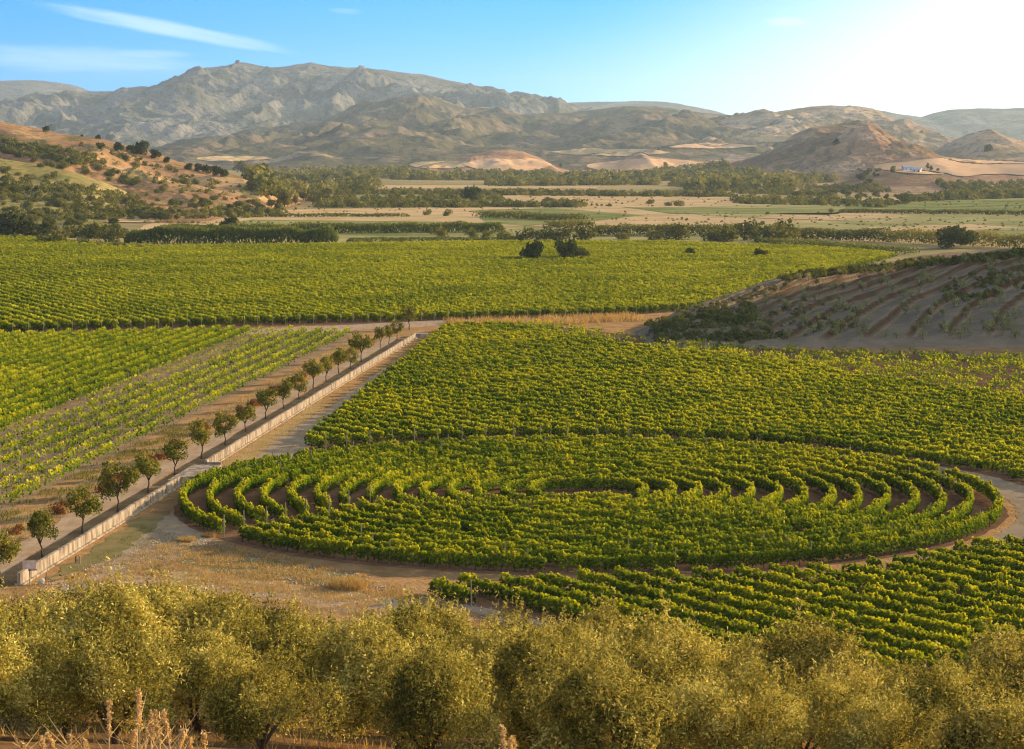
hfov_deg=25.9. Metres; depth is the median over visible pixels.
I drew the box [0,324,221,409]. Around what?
vine row
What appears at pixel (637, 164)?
field
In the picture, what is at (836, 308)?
olive sapling
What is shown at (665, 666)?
olive tree
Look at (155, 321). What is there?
vine row
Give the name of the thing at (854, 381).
vine row
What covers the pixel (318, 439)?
vine row
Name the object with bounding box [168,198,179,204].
valley tree
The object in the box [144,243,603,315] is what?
vine row
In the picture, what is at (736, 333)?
shrub
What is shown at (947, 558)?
vine row
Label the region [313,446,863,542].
vine row
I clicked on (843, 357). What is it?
vine row
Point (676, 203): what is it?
shrub
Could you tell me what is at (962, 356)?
vine row
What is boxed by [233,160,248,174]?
valley tree
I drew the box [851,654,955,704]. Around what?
olive tree
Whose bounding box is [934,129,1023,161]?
hills
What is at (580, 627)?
olive tree
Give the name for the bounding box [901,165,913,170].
farmhouse
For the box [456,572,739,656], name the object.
vine row
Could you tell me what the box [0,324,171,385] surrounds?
vine row
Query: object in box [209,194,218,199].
shrub
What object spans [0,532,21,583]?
avenue tree
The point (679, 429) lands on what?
vine row
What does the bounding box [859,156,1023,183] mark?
hills
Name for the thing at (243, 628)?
olive tree
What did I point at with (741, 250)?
vine row
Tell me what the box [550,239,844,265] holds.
vine row
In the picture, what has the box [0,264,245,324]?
vine row
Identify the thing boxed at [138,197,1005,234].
field
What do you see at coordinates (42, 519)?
avenue tree
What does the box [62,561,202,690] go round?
olive tree
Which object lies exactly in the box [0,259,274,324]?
vine row
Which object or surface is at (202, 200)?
valley tree
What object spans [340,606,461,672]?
olive tree
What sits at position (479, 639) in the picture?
olive tree
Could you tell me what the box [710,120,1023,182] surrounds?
hills
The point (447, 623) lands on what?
olive tree
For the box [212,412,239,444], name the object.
avenue tree
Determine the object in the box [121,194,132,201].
shrub
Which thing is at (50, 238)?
shrub
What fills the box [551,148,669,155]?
field
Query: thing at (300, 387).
avenue tree
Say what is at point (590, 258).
vine row
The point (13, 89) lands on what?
mountain
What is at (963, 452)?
vine row
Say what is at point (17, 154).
shrub
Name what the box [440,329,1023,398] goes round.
vine row
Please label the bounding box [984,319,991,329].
olive sapling
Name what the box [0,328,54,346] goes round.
vine row
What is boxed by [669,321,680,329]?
shrub
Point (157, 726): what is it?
dry stalk
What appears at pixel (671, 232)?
shrub
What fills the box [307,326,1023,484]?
soil
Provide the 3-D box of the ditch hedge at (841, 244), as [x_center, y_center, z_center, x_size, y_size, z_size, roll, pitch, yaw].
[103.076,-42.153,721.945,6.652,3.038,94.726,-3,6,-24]
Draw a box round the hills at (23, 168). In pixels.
[0,158,127,224]
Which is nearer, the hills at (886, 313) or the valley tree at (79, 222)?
the hills at (886, 313)
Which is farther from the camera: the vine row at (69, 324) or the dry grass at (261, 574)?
the vine row at (69, 324)
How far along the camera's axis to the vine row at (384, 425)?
250.92 m
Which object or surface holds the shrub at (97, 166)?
on the hills at (141, 188)
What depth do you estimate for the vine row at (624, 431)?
261.84 m
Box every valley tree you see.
[26,214,39,222]
[35,216,56,236]
[74,212,84,218]
[75,220,83,225]
[77,216,87,222]
[108,217,118,224]
[142,205,151,209]
[151,210,156,218]
[155,209,164,220]
[161,212,172,219]
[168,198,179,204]
[168,206,176,214]
[198,197,209,204]
[200,202,208,206]
[224,207,233,217]
[225,203,234,208]
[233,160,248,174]
[233,200,245,206]
[253,206,261,213]
[266,199,274,206]
[273,203,282,209]
[277,187,292,208]
[285,172,294,180]
[291,195,297,204]
[298,192,306,199]
[307,195,317,203]
[325,187,333,193]
[333,173,340,178]
[343,171,352,177]
[791,191,800,196]
[829,189,838,194]
[840,189,848,194]
[901,198,910,203]
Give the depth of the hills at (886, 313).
390.54 m
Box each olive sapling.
[756,320,765,328]
[783,328,791,338]
[794,272,801,278]
[802,314,809,324]
[808,323,816,333]
[818,321,825,330]
[832,305,839,313]
[840,322,848,330]
[843,301,850,308]
[853,317,861,326]
[857,303,864,312]
[863,298,870,305]
[878,275,884,284]
[887,283,896,290]
[901,305,909,312]
[910,321,919,331]
[916,277,924,285]
[919,328,926,337]
[928,272,935,282]
[940,322,949,332]
[951,296,958,307]
[956,329,965,338]
[958,280,966,288]
[960,323,967,330]
[977,298,982,306]
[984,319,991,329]
[989,309,997,316]
[994,285,1004,292]
[997,313,1003,322]
[998,291,1006,302]
[999,321,1007,328]
[1002,309,1009,316]
[1010,328,1019,338]
[1012,309,1021,315]
[1017,271,1023,279]
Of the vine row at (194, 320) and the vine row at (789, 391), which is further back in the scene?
the vine row at (194, 320)
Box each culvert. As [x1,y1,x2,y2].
[167,462,221,483]
[411,333,427,337]
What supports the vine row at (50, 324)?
on the soil at (280, 324)
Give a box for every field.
[118,220,154,221]
[130,227,880,249]
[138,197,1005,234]
[197,156,270,160]
[238,219,500,234]
[343,194,492,202]
[378,185,600,187]
[410,161,472,167]
[465,158,550,170]
[473,208,640,225]
[503,193,781,202]
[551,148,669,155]
[587,159,702,171]
[627,207,859,214]
[670,142,753,147]
[693,198,1023,235]
[733,134,795,141]
[758,213,917,219]
[841,199,1023,210]
[867,224,1019,231]
[874,158,1023,175]
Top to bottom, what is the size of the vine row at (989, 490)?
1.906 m
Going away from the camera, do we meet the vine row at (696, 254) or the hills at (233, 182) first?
the vine row at (696, 254)
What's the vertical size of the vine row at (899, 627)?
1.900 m
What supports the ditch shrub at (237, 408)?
on the bank
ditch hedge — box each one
[259,212,409,216]
[346,236,520,241]
[472,210,592,220]
[543,219,595,226]
[594,223,737,236]
[750,237,919,253]
[789,227,893,241]
[837,208,1023,214]
[878,227,1023,247]
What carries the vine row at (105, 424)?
on the soil at (324, 348)
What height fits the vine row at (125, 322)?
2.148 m
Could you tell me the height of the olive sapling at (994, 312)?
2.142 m
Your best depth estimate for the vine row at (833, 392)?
297.42 m
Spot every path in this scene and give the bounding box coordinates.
[0,337,397,573]
[1,317,627,339]
[48,573,473,621]
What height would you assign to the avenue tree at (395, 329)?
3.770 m
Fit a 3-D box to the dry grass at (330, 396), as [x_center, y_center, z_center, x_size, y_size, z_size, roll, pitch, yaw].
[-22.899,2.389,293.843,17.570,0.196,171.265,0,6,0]
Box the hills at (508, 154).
[414,149,597,172]
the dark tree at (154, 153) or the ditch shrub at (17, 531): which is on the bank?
the ditch shrub at (17, 531)
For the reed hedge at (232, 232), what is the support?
on the field at (694, 238)
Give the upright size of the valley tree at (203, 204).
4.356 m
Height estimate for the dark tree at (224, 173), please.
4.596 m
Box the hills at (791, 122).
[697,105,1023,161]
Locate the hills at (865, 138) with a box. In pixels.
[834,123,986,181]
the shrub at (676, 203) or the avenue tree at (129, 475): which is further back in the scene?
the shrub at (676, 203)
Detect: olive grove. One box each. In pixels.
[305,185,1023,207]
[802,177,1023,197]
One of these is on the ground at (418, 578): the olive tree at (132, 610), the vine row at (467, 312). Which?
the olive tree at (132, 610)
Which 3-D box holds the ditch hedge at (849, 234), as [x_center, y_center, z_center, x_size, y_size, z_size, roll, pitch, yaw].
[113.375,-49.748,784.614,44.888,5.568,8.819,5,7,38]
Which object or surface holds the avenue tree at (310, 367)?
on the ground at (418, 578)
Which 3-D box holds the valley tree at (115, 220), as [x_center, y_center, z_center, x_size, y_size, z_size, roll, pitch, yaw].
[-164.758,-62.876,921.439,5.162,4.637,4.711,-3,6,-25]
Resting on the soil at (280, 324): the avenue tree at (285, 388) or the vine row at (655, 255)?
the vine row at (655, 255)
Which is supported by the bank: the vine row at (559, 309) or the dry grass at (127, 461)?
the dry grass at (127, 461)
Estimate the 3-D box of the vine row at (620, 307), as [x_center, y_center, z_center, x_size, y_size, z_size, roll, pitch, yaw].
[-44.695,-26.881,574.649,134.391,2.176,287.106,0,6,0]
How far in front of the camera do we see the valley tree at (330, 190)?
1536.23 m
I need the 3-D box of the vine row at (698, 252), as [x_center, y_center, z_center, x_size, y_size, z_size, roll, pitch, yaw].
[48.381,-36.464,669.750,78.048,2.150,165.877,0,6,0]
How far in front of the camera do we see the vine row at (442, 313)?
513.95 m
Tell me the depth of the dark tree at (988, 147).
2939.81 m
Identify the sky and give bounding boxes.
[0,0,1023,116]
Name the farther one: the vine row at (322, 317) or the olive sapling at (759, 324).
the vine row at (322, 317)
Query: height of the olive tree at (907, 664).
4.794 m
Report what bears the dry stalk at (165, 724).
on the ground at (418, 578)
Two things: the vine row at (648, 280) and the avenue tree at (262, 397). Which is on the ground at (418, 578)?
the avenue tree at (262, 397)
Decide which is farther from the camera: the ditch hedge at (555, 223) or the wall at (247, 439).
the ditch hedge at (555, 223)
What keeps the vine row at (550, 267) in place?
on the soil at (280, 324)
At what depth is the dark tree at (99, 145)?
1303.41 m
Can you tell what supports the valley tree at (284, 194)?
on the ground at (418, 578)
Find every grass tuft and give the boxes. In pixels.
[177,534,196,542]
[200,529,219,537]
[318,573,374,590]
[534,314,557,319]
[578,313,595,320]
[590,314,616,320]
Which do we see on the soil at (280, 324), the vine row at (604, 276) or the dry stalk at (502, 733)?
the vine row at (604, 276)
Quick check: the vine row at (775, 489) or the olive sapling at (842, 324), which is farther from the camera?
the olive sapling at (842, 324)
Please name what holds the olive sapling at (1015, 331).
on the hills at (886, 313)
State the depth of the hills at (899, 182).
1747.06 m
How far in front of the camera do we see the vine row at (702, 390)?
282.04 m
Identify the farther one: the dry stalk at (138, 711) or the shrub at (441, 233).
the shrub at (441, 233)
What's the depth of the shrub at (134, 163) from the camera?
1273.00 m
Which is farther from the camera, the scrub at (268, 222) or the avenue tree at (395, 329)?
the scrub at (268, 222)
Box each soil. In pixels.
[0,260,666,332]
[0,332,351,513]
[173,453,1008,575]
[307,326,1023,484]
[421,556,1023,623]
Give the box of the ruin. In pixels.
[977,147,985,151]
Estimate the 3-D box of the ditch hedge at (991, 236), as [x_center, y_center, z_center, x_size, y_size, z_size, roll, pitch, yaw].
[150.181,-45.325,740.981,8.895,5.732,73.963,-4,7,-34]
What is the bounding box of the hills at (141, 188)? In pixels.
[0,122,332,223]
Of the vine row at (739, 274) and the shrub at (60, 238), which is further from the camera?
the shrub at (60, 238)
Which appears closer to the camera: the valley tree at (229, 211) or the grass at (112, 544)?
the grass at (112, 544)
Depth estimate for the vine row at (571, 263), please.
601.52 m
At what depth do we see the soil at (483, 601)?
157.71 m
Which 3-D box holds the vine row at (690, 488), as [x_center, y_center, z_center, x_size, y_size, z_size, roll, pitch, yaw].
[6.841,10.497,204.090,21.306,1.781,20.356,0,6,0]
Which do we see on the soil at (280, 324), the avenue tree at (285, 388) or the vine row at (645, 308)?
the vine row at (645, 308)
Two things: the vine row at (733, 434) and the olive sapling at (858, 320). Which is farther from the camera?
the olive sapling at (858, 320)
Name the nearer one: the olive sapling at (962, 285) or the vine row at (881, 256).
the olive sapling at (962, 285)
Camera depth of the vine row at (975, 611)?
154.86 m
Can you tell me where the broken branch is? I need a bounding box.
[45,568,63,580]
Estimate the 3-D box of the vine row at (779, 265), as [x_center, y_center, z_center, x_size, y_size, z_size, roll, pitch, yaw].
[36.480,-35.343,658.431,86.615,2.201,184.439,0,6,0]
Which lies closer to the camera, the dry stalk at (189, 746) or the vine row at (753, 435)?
the dry stalk at (189, 746)
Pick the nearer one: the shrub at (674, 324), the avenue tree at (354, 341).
the avenue tree at (354, 341)
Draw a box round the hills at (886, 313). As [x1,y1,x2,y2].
[632,249,1023,346]
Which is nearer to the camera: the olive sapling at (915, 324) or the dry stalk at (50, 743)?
the dry stalk at (50, 743)
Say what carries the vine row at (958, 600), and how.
on the soil at (483, 601)
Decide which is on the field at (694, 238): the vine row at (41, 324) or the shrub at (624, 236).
the shrub at (624, 236)
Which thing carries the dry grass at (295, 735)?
on the ground at (418, 578)
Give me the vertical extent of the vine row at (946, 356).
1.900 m
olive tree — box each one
[0,576,72,642]
[0,605,22,643]
[0,607,111,738]
[0,619,36,719]
[4,556,184,723]
[10,566,114,636]
[14,613,190,743]
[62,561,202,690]
[125,610,268,740]
[145,585,221,646]
[154,571,226,690]
[183,577,316,698]
[189,597,340,728]
[191,623,349,748]
[285,607,330,698]
[289,601,341,689]
[308,603,496,748]
[311,588,453,734]
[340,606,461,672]
[352,587,456,624]
[362,588,478,654]
[365,628,503,748]
[456,586,591,730]
[468,606,603,748]
[488,639,641,748]
[502,610,600,659]
[509,613,542,633]
[519,634,690,748]
[568,587,699,648]
[579,588,736,741]
[588,625,724,748]
[630,622,713,662]
[663,634,813,748]
[706,623,807,682]
[714,596,886,732]
[756,661,851,748]
[816,680,973,748]
[832,640,999,748]
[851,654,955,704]
[879,651,916,673]
[894,649,1023,746]
[933,652,1023,748]
[940,651,1006,698]
[954,610,1023,719]
[1014,670,1023,702]
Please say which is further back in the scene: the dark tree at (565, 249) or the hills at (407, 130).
the hills at (407, 130)
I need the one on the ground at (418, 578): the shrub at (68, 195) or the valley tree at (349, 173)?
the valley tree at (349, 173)
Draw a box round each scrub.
[0,134,287,238]
[143,220,867,249]
[267,195,1022,229]
[644,246,1023,347]
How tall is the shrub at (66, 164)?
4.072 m
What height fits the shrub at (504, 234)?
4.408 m
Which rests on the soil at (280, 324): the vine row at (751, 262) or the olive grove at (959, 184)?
the vine row at (751, 262)
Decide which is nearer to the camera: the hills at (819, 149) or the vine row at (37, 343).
the vine row at (37, 343)
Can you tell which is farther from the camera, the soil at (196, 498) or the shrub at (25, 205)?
the shrub at (25, 205)
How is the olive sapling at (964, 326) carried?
on the hills at (886, 313)
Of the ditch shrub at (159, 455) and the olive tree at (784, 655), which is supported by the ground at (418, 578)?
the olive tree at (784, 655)
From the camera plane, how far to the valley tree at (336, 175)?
2207.51 m
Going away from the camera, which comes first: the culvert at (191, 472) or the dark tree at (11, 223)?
the culvert at (191, 472)
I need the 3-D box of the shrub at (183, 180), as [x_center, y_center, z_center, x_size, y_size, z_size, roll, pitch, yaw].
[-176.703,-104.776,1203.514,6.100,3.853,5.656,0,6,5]
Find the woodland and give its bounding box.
[241,158,838,197]
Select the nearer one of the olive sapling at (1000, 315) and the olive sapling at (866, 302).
the olive sapling at (1000, 315)
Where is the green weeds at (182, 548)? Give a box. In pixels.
[87,526,331,585]
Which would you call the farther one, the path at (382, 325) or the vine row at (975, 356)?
the path at (382, 325)
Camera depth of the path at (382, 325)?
404.30 m
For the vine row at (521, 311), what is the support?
on the soil at (280, 324)
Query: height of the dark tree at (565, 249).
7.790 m
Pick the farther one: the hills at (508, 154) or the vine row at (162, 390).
the hills at (508, 154)
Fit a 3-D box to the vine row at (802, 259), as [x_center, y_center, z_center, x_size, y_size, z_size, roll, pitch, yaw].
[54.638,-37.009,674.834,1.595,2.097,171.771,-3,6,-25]
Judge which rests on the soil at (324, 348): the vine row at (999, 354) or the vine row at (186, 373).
the vine row at (186, 373)
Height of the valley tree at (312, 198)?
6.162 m
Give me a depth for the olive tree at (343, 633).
73.44 m
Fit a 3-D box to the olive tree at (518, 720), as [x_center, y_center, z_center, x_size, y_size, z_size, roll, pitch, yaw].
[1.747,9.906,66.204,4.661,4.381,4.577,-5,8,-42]
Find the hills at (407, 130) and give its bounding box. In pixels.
[146,94,784,169]
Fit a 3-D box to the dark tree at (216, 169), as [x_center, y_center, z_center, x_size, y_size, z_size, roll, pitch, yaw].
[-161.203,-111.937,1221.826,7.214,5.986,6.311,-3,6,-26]
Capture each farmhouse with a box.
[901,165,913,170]
[912,167,921,171]
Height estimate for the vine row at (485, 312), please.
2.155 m
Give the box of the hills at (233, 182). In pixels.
[180,175,305,211]
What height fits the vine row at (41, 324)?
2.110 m
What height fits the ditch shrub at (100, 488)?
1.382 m
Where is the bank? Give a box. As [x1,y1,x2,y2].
[0,338,370,540]
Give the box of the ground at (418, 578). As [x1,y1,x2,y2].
[0,170,1023,748]
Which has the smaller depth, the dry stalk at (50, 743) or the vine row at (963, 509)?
the dry stalk at (50, 743)
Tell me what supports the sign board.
on the ground at (418, 578)
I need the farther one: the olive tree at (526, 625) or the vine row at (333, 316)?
the vine row at (333, 316)
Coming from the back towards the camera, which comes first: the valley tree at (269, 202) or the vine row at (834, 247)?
the valley tree at (269, 202)
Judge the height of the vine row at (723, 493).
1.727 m
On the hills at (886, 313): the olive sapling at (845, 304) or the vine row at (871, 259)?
the olive sapling at (845, 304)
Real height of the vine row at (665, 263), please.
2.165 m
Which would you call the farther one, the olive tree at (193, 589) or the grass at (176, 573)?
the grass at (176, 573)
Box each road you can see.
[44,344,439,598]
[369,583,546,622]
[792,453,1023,560]
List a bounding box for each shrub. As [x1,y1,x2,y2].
[0,166,9,172]
[0,180,10,186]
[0,193,8,199]
[7,527,21,534]
[8,147,17,153]
[8,185,18,191]
[10,195,20,201]
[13,150,21,156]
[13,522,24,530]
[20,201,31,208]
[26,150,35,156]
[34,232,54,241]
[41,174,50,178]
[47,161,55,166]
[47,502,65,513]
[50,171,57,177]
[52,198,64,206]
[53,232,66,240]
[56,498,71,506]
[61,203,70,208]
[62,161,70,166]
[63,191,73,198]
[67,184,78,190]
[75,221,101,240]
[76,236,89,242]
[81,169,91,173]
[86,194,95,200]
[93,163,103,169]
[94,481,111,492]
[97,224,124,241]
[98,159,106,163]
[103,193,115,197]
[106,171,114,176]
[106,196,116,202]
[111,240,125,246]
[121,153,131,160]
[121,179,130,183]
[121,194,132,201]
[127,195,137,202]
[131,160,139,167]
[140,209,151,216]
[154,451,168,459]
[161,185,168,191]
[179,177,189,183]
[203,422,211,429]
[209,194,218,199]
[235,405,244,411]
[247,399,257,406]
[422,209,431,214]
[428,224,447,237]
[442,209,452,215]
[462,227,478,236]
[480,228,494,236]
[496,229,513,239]
[514,201,525,206]
[515,226,535,240]
[531,226,556,239]
[548,222,575,239]
[567,222,597,239]
[615,230,630,239]
[644,228,667,239]
[653,324,668,332]
[660,336,669,342]
[663,222,690,239]
[663,318,675,326]
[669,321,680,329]
[670,315,682,322]
[673,200,684,205]
[699,226,724,240]
[710,224,739,241]
[726,218,763,240]
[728,329,745,338]
[736,313,748,323]
[743,328,754,335]
[746,311,757,321]
[748,307,761,316]
[749,217,797,241]
[781,226,801,238]
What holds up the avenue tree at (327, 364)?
on the ground at (418, 578)
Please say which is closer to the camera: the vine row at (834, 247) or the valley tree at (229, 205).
the vine row at (834, 247)
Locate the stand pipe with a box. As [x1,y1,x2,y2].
[75,555,80,562]
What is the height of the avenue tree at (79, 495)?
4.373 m
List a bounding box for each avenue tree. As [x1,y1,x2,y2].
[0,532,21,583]
[27,509,58,557]
[62,484,103,533]
[97,459,140,512]
[134,452,161,492]
[162,440,188,474]
[188,418,211,458]
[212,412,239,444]
[234,403,255,431]
[255,388,277,419]
[276,379,293,408]
[288,372,307,399]
[301,358,324,387]
[319,354,332,381]
[333,347,349,372]
[342,347,359,368]
[348,332,374,361]
[374,326,386,347]
[383,324,392,343]
[390,319,404,335]
[401,305,416,329]
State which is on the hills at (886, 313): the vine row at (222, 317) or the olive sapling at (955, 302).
the olive sapling at (955, 302)
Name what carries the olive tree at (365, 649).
on the ground at (418, 578)
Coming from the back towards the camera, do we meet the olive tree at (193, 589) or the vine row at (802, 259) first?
the vine row at (802, 259)
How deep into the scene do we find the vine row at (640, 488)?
207.45 m
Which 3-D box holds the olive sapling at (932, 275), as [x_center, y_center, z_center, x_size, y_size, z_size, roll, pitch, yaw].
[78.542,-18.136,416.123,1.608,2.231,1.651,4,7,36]
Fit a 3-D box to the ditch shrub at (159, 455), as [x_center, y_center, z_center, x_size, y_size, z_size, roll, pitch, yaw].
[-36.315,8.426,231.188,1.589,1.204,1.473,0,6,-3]
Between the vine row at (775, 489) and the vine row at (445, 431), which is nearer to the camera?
the vine row at (775, 489)
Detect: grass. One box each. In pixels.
[0,662,958,748]
[2,336,373,541]
[2,341,396,584]
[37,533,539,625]
[46,512,167,579]
[58,541,499,627]
[160,568,387,601]
[173,552,359,584]
[177,338,424,491]
[221,402,329,475]
[442,310,649,326]
[926,538,1003,558]
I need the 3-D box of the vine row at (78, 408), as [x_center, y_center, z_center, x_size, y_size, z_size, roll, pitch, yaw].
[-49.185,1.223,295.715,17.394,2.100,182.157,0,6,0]
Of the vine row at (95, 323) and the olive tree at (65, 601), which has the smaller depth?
the olive tree at (65, 601)
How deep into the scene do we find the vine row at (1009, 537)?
177.36 m
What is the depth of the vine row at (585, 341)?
341.37 m
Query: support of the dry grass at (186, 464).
on the ground at (418, 578)
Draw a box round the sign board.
[22,560,36,586]
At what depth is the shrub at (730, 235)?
769.68 m
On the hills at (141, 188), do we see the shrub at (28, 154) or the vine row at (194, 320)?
the shrub at (28, 154)
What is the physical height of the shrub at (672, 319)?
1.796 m
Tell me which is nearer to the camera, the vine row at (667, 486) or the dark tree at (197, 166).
the vine row at (667, 486)
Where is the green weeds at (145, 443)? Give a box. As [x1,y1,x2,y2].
[0,424,193,533]
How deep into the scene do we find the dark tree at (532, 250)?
634.59 m
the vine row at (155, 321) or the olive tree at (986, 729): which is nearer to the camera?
the olive tree at (986, 729)
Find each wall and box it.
[14,476,181,585]
[204,333,416,463]
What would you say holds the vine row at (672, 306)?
on the soil at (280, 324)
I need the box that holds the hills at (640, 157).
[608,155,735,170]
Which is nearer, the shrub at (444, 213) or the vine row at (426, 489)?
the vine row at (426, 489)
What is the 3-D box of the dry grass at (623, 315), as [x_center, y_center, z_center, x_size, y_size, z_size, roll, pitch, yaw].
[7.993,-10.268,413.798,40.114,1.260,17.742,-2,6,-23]
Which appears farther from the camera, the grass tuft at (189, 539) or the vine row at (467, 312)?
the vine row at (467, 312)
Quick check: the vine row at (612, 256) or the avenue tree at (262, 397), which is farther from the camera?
the vine row at (612, 256)
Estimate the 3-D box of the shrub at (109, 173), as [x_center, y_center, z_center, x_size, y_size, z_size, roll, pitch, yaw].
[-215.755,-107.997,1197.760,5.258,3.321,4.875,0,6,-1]
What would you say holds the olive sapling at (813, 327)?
on the hills at (886, 313)
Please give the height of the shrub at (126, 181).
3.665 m
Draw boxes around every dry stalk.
[6,725,44,748]
[18,735,58,748]
[42,715,82,748]
[43,726,91,748]
[57,729,164,748]
[68,734,89,748]
[94,700,122,748]
[111,686,162,748]
[122,693,156,748]
[123,713,154,748]
[134,717,156,748]
[143,702,204,748]
[144,709,174,748]
[162,725,190,748]
[173,724,193,748]
[196,729,220,748]
[463,735,543,748]
[498,724,551,748]
[506,737,513,748]
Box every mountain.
[0,62,594,147]
[0,80,87,100]
[570,101,726,114]
[877,108,1023,139]
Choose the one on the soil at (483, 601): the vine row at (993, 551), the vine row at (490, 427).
the vine row at (993, 551)
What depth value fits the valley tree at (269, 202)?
1167.46 m
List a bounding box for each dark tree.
[0,211,37,235]
[42,125,49,131]
[48,123,56,130]
[96,142,105,148]
[105,133,114,140]
[113,142,124,150]
[130,140,149,154]
[150,149,161,157]
[163,156,169,161]
[183,163,192,169]
[194,163,203,170]
[202,164,212,173]
[211,165,222,175]
[219,215,238,225]
[220,169,228,176]
[459,184,481,200]
[519,239,543,258]
[554,236,578,258]
[575,246,589,258]
[685,247,694,253]
[754,247,768,254]
[934,223,979,247]
[984,144,992,151]
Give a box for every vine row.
[0,235,476,319]
[0,236,464,318]
[0,237,449,318]
[0,239,436,319]
[0,240,423,320]
[0,241,407,320]
[0,243,396,320]
[0,244,382,321]
[0,246,369,321]
[0,248,354,321]
[0,250,342,322]
[0,251,328,322]
[0,253,315,323]
[0,255,301,323]
[0,257,287,323]
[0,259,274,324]
[0,261,259,324]
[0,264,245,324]
[0,267,233,324]
[0,269,217,326]
[0,271,203,324]
[0,274,189,326]
[0,277,174,327]
[0,280,160,327]
[0,284,146,328]
[0,286,131,327]
[0,289,118,327]
[0,292,102,328]
[0,297,89,328]
[0,301,73,330]
[0,305,59,330]
[0,309,44,330]
[0,315,30,330]
[0,319,15,332]
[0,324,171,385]
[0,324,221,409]
[0,324,235,415]
[0,324,250,427]
[0,324,276,446]
[0,324,322,482]
[0,325,156,380]
[0,325,188,393]
[0,325,204,401]
[0,325,262,434]
[0,325,293,455]
[0,325,307,472]
[0,326,106,363]
[0,326,122,368]
[0,327,137,375]
[0,327,337,493]
[0,327,350,509]
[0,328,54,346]
[0,328,71,352]
[0,328,87,357]
[0,330,20,338]
[0,330,38,342]
[7,235,489,317]
[17,235,503,317]
[28,235,515,316]
[39,235,528,316]
[56,237,541,315]
[87,240,554,315]
[106,242,567,315]
[121,243,579,316]
[131,243,590,314]
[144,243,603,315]
[157,244,616,313]
[166,244,627,312]
[175,243,637,313]
[178,431,1003,573]
[181,243,648,312]
[189,244,658,312]
[197,243,669,311]
[205,435,974,564]
[206,243,679,310]
[214,243,688,309]
[223,243,696,307]
[232,243,700,306]
[233,437,947,559]
[238,243,705,302]
[246,243,708,300]
[253,243,714,301]
[259,441,920,551]
[262,243,718,297]
[269,243,721,296]
[278,242,726,295]
[285,444,891,547]
[286,242,729,294]
[295,242,736,293]
[302,242,733,291]
[303,433,328,448]
[307,429,349,446]
[309,241,742,290]
[311,424,372,444]
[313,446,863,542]
[316,419,395,441]
[318,242,741,289]
[323,416,416,441]
[326,242,745,288]
[327,411,440,439]
[333,241,750,287]
[333,408,464,439]
[338,451,836,535]
[339,404,487,437]
[341,241,752,287]
[342,400,516,437]
[349,242,753,286]
[350,393,568,435]
[351,398,543,435]
[358,388,599,436]
[359,241,758,284]
[361,386,631,437]
[364,242,759,283]
[364,381,667,436]
[365,453,808,532]
[369,379,705,438]
[371,241,761,282]
[374,378,748,441]
[377,374,1023,478]
[378,241,766,281]
[379,372,1023,473]
[383,369,1023,468]
[386,365,1023,463]
[389,241,770,280]
[390,363,1023,458]
[392,454,783,526]
[394,241,773,279]
[395,360,1023,452]
[398,358,1023,446]
[401,355,1023,446]
[402,241,775,278]
[406,354,1023,437]
[407,351,1023,433]
[409,241,776,277]
[409,348,1023,433]
[414,346,1023,424]
[415,344,1023,425]
[417,241,777,276]
[417,460,755,520]
[418,341,1023,421]
[420,339,1023,422]
[424,240,775,275]
[424,338,1023,414]
[426,335,1023,409]
[427,576,475,605]
[429,333,1023,408]
[432,329,1023,401]
[432,332,1023,403]
[434,240,778,274]
[438,326,1021,392]
[439,324,1016,391]
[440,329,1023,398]
[441,240,789,274]
[445,322,1022,390]
[445,463,730,517]
[447,240,794,272]
[455,321,1023,389]
[456,240,795,272]
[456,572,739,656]
[462,240,797,271]
[463,320,1023,385]
[470,240,803,270]
[471,467,702,510]
[477,240,804,269]
[481,321,1017,383]
[485,240,803,269]
[490,319,1019,382]
[494,240,810,268]
[498,571,814,663]
[499,470,677,507]
[501,239,826,268]
[506,320,1023,379]
[507,240,828,267]
[516,239,830,267]
[517,318,1018,373]
[523,239,835,267]
[525,473,649,504]
[534,571,926,671]
[535,319,1023,373]
[537,240,837,266]
[541,239,838,265]
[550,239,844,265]
[563,240,848,266]
[568,239,851,267]
[575,239,854,265]
[575,565,983,674]
[589,240,857,264]
[594,239,859,263]
[600,239,863,265]
[609,239,865,264]
[610,565,985,664]
[617,239,868,264]
[625,239,870,263]
[634,240,873,262]
[644,239,875,262]
[650,564,989,654]
[652,240,877,261]
[659,239,880,261]
[668,239,882,260]
[689,240,884,258]
[691,565,1023,648]
[707,241,887,259]
[730,242,888,257]
[733,563,1023,639]
[748,243,891,258]
[759,242,893,257]
[767,562,1023,631]
[777,244,894,256]
[789,244,897,256]
[805,561,1023,621]
[806,244,863,249]
[821,346,1023,370]
[841,562,1023,614]
[847,346,1023,369]
[865,555,1023,602]
[880,347,1023,367]
[892,554,1023,589]
[907,347,1023,363]
[914,548,1023,582]
[935,546,1023,571]
[943,349,1023,361]
[952,539,1023,567]
[971,351,1023,358]
[971,536,1023,554]
[1001,349,1020,359]
[1003,533,1023,546]
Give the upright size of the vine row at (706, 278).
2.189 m
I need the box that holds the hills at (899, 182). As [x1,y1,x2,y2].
[804,171,993,192]
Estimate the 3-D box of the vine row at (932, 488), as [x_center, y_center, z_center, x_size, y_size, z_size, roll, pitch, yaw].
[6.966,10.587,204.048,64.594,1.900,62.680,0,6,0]
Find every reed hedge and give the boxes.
[123,224,337,243]
[161,220,505,233]
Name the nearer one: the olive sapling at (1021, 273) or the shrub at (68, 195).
the olive sapling at (1021, 273)

